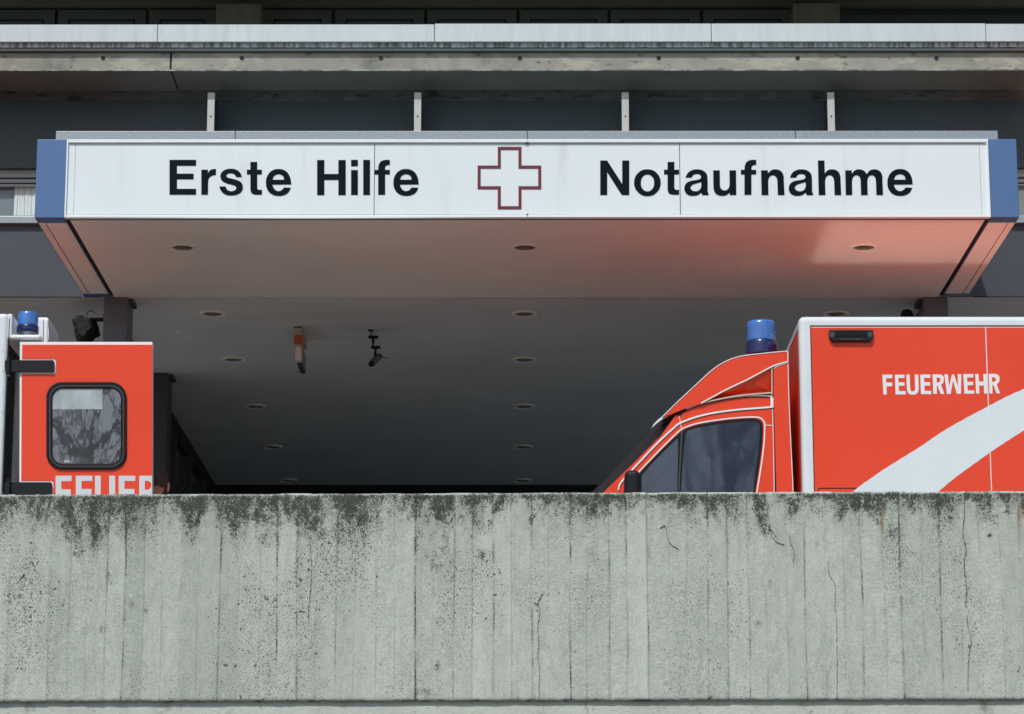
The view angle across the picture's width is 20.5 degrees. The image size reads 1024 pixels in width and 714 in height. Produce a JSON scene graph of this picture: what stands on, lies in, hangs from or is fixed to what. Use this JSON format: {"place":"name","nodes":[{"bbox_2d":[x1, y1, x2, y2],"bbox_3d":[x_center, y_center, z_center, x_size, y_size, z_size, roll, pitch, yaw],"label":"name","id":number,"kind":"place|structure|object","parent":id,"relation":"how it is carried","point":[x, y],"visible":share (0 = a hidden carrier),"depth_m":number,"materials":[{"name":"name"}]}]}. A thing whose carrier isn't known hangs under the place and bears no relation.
{"place":"outdoors","nodes":[
{"label":"outdoors","id":0,"kind":"place"},
{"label":"driveway","id":1,"kind":"structure","parent":0,"visible":0},
{"bbox_2d":[0,311,152,494],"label":"ambulance","id":2,"kind":"object","parent":1,"relation":"on","point":[76,418],"visible":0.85,"depth_m":18.59,"materials":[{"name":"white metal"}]},
{"bbox_2d":[5,342,152,494],"bbox_3d":[-2.823,0.996,18.452,1.027,2.243,0.095,0,-13,0],"label":"rear door","id":3,"kind":"structure","parent":2,"relation":"in","point":[86,408],"depth_m":18.58,"materials":[{"name":"red paint"}]},
{"bbox_2d":[0,0,1023,494],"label":"hospital building","id":4,"kind":"structure","parent":1,"relation":"on","point":[434,394],"depth_m":22.05,"materials":[{"name":"paint"}]},
{"bbox_2d":[0,170,35,215],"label":"window","id":5,"kind":"structure","parent":4,"relation":"in","point":[17,187],"depth_m":21.99,"materials":[{"name":"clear glass"}]},
{"bbox_2d":[0,10,56,24],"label":"window","id":6,"kind":"structure","parent":4,"relation":"in","point":[7,17],"depth_m":29.49,"materials":[{"name":"black glass"}]},
{"bbox_2d":[72,310,103,341],"bbox_3d":[-3.270,-0.213,21.829,0.240,0.299,0.290,0,-13,0],"label":"floodlight","id":7,"kind":"object","parent":4,"relation":"attached to","point":[86,329],"visible":0.94,"depth_m":21.71,"materials":[{"name":"black plastic"}]},
{"bbox_2d":[58,10,146,24],"bbox_3d":[-4.267,-2.295,29.257,0.915,2.680,0.100,0,-13,0],"label":"window","id":8,"kind":"structure","parent":4,"relation":"in","point":[65,17],"depth_m":29.49,"materials":[{"name":"black glass"}]},
{"bbox_2d":[149,10,215,24],"bbox_3d":[-3.431,-2.296,29.256,0.691,2.680,0.100,0,-13,0],"label":"window","id":9,"kind":"structure","parent":4,"relation":"in","point":[156,17],"depth_m":29.49,"materials":[{"name":"black glass"}]},
{"bbox_2d":[199,310,225,317],"bbox_3d":[-2.350,-0.336,22.238,0.208,0.012,0.208,0,-13,0],"label":"downlight","id":10,"kind":"object","parent":4,"relation":"attached to","point":[212,313],"visible":1,"depth_m":22.22,"materials":[{"name":"grey metal"}]},
{"bbox_2d":[221,357,245,362],"bbox_3d":[-2.346,0.025,23.857,0.208,0.012,0.208,0,-13,0],"label":"downlight","id":11,"kind":"object","parent":4,"relation":"attached to","point":[233,359],"visible":1,"depth_m":23.84,"materials":[{"name":"grey metal"}]},
{"bbox_2d":[243,404,265,408],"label":"downlight","id":12,"kind":"object","parent":4,"relation":"attached to","point":[254,406],"visible":1,"depth_m":25.77,"materials":[{"name":"grey metal"}]},
{"bbox_2d":[261,445,282,449],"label":"downlight","id":13,"kind":"object","parent":4,"relation":"attached to","point":[272,447],"visible":1,"depth_m":27.69,"materials":[{"name":"grey metal"}]},
{"bbox_2d":[278,478,297,482],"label":"downlight","id":14,"kind":"object","parent":4,"relation":"attached to","point":[287,480],"visible":1,"depth_m":29.52,"materials":[{"name":"grey metal"}]},
{"bbox_2d":[263,10,331,23],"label":"window","id":15,"kind":"structure","parent":4,"relation":"in","point":[271,16],"depth_m":29.49,"materials":[{"name":"black glass"}]},
{"bbox_2d":[294,327,306,373],"bbox_3d":[-1.709,-0.052,22.896,0.068,0.280,0.534,0,-13,0],"label":"hanging sign","id":16,"kind":"object","parent":4,"relation":"hanging from","point":[300,343],"visible":1,"depth_m":22.66,"materials":[{"name":"orange plastic"}]},
{"bbox_2d":[368,329,387,366],"bbox_3d":[-1.099,-0.076,22.752,0.142,0.361,0.224,-11,-16,40],"label":"surveillance camera","id":17,"kind":"object","parent":4,"relation":"attached to","point":[375,359],"visible":1,"depth_m":22.75,"materials":[{"name":"black plastic"}]},
{"bbox_2d":[335,10,423,23],"bbox_3d":[-1.378,-2.296,29.253,0.927,2.680,0.100,0,-13,0],"label":"window","id":18,"kind":"structure","parent":4,"relation":"in","point":[341,16],"depth_m":29.49,"materials":[{"name":"black glass"}]},
{"bbox_2d":[427,10,515,25],"bbox_3d":[-0.418,-2.297,29.252,0.927,2.680,0.100,0,-13,0],"label":"window","id":19,"kind":"structure","parent":4,"relation":"in","point":[433,16],"depth_m":29.48,"materials":[{"name":"black glass"}]},
{"bbox_2d":[512,478,531,482],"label":"downlight","id":20,"kind":"object","parent":4,"relation":"attached to","point":[521,480],"visible":1,"depth_m":29.52,"materials":[{"name":"grey metal"}]},
{"bbox_2d":[512,445,532,449],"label":"downlight","id":21,"kind":"object","parent":4,"relation":"attached to","point":[522,447],"visible":1,"depth_m":27.69,"materials":[{"name":"grey metal"}]},
{"bbox_2d":[512,404,534,408],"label":"downlight","id":22,"kind":"object","parent":4,"relation":"attached to","point":[523,406],"visible":1,"depth_m":25.77,"materials":[{"name":"grey metal"}]},
{"bbox_2d":[511,310,537,317],"bbox_3d":[0.097,-0.336,22.238,0.208,0.012,0.208,0,-13,0],"label":"downlight","id":23,"kind":"object","parent":4,"relation":"attached to","point":[524,314],"visible":1,"depth_m":22.22,"materials":[{"name":"grey metal"}]},
{"bbox_2d":[512,357,536,362],"bbox_3d":[0.104,0.025,23.857,0.208,0.012,0.208,0,-13,0],"label":"downlight","id":24,"kind":"object","parent":4,"relation":"attached to","point":[524,359],"visible":1,"depth_m":23.84,"materials":[{"name":"grey metal"}]},
{"bbox_2d":[35,131,1018,296],"bbox_3d":[0.103,-1.024,20.665,6.770,0.659,2.294,0,-13,0],"label":"entrance canopy","id":25,"kind":"object","parent":4,"relation":"attached to","point":[567,258],"visible":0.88,"depth_m":20.37,"materials":[{"name":"metal"}]},
{"bbox_2d":[168,243,196,251],"bbox_3d":[-2.353,-0.780,20.247,0.208,0.012,0.208,0,-13,0],"label":"downlight","id":26,"kind":"object","parent":25,"relation":"attached to","point":[181,247],"visible":1,"depth_m":20.24,"materials":[{"name":"black metal"}]},
{"bbox_2d":[510,243,539,251],"bbox_3d":[0.093,-0.780,20.247,0.208,0.012,0.208,0,-13,0],"label":"downlight","id":27,"kind":"object","parent":25,"relation":"attached to","point":[524,247],"visible":1,"depth_m":20.24,"materials":[{"name":"black metal"}]},
{"bbox_2d":[64,139,990,219],"bbox_3d":[0.106,-1.223,19.552,6.366,0.572,0.062,0,-13,0],"label":"emergency sign","id":28,"kind":"object","parent":25,"relation":"attached to","point":[526,179],"visible":1,"depth_m":19.54,"materials":[{"name":"white plastic"}]},
{"bbox_2d":[849,243,878,251],"bbox_3d":[2.515,-0.780,20.247,0.208,0.012,0.208,0,-13,0],"label":"downlight","id":29,"kind":"object","parent":25,"relation":"attached to","point":[865,247],"visible":1,"depth_m":20.24,"materials":[{"name":"metal"}]},
{"bbox_2d":[520,10,607,23],"bbox_3d":[0.536,-2.297,29.250,0.914,2.680,0.100,0,-13,0],"label":"window","id":30,"kind":"structure","parent":4,"relation":"in","point":[526,16],"depth_m":29.48,"materials":[{"name":"black glass"}]},
{"bbox_2d":[610,10,699,23],"bbox_3d":[1.490,-2.297,29.249,0.927,2.680,0.100,0,-13,0],"label":"window","id":31,"kind":"structure","parent":4,"relation":"in","point":[616,16],"depth_m":29.48,"materials":[{"name":"black glass"}]},
{"bbox_2d":[702,10,790,23],"bbox_3d":[2.450,-2.298,29.248,0.927,2.680,0.100,0,-13,0],"label":"window","id":32,"kind":"structure","parent":4,"relation":"in","point":[708,16],"depth_m":29.48,"materials":[{"name":"black glass"}]},
{"bbox_2d":[823,310,848,316],"bbox_3d":[2.544,-0.336,22.238,0.208,0.012,0.208,0,-13,0],"label":"downlight","id":33,"kind":"object","parent":4,"relation":"attached to","point":[837,313],"visible":0.98,"depth_m":22.22,"materials":[{"name":"grey metal"}]},
{"bbox_2d":[900,309,913,316],"bbox_3d":[3.080,-0.289,21.781,0.186,0.160,0.100,0,-13,0],"label":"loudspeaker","id":34,"kind":"object","parent":4,"relation":"attached to","point":[907,313],"visible":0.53,"depth_m":21.75,"materials":[{"name":"black plastic"}]},
{"bbox_2d":[1017,169,1023,215],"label":"window","id":35,"kind":"structure","parent":4,"relation":"in","point":[1020,171],"depth_m":21.96,"materials":[{"name":"grey glass"}]},
{"bbox_2d":[592,317,1023,492],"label":"ambulance","id":36,"kind":"object","parent":1,"relation":"on","point":[876,404],"visible":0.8,"depth_m":18.58,"materials":[{"name":"red metal"}]},
{"bbox_2d":[640,419,762,492],"bbox_3d":[1.239,0.701,18.546,0.815,0.605,0.009,0,-13,0],"label":"side window","id":37,"kind":"structure","parent":36,"relation":"in","point":[722,456],"depth_m":18.55,"materials":[{"name":"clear glass"}]},
{"label":"lawn","id":38,"kind":"structure","parent":0,"visible":0},
{"bbox_2d":[0,491,1023,713],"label":"parapet wall","id":39,"kind":"structure","parent":38,"relation":"on","point":[888,602],"depth_m":13.08,"materials":[{"name":"concrete"}]}
]}

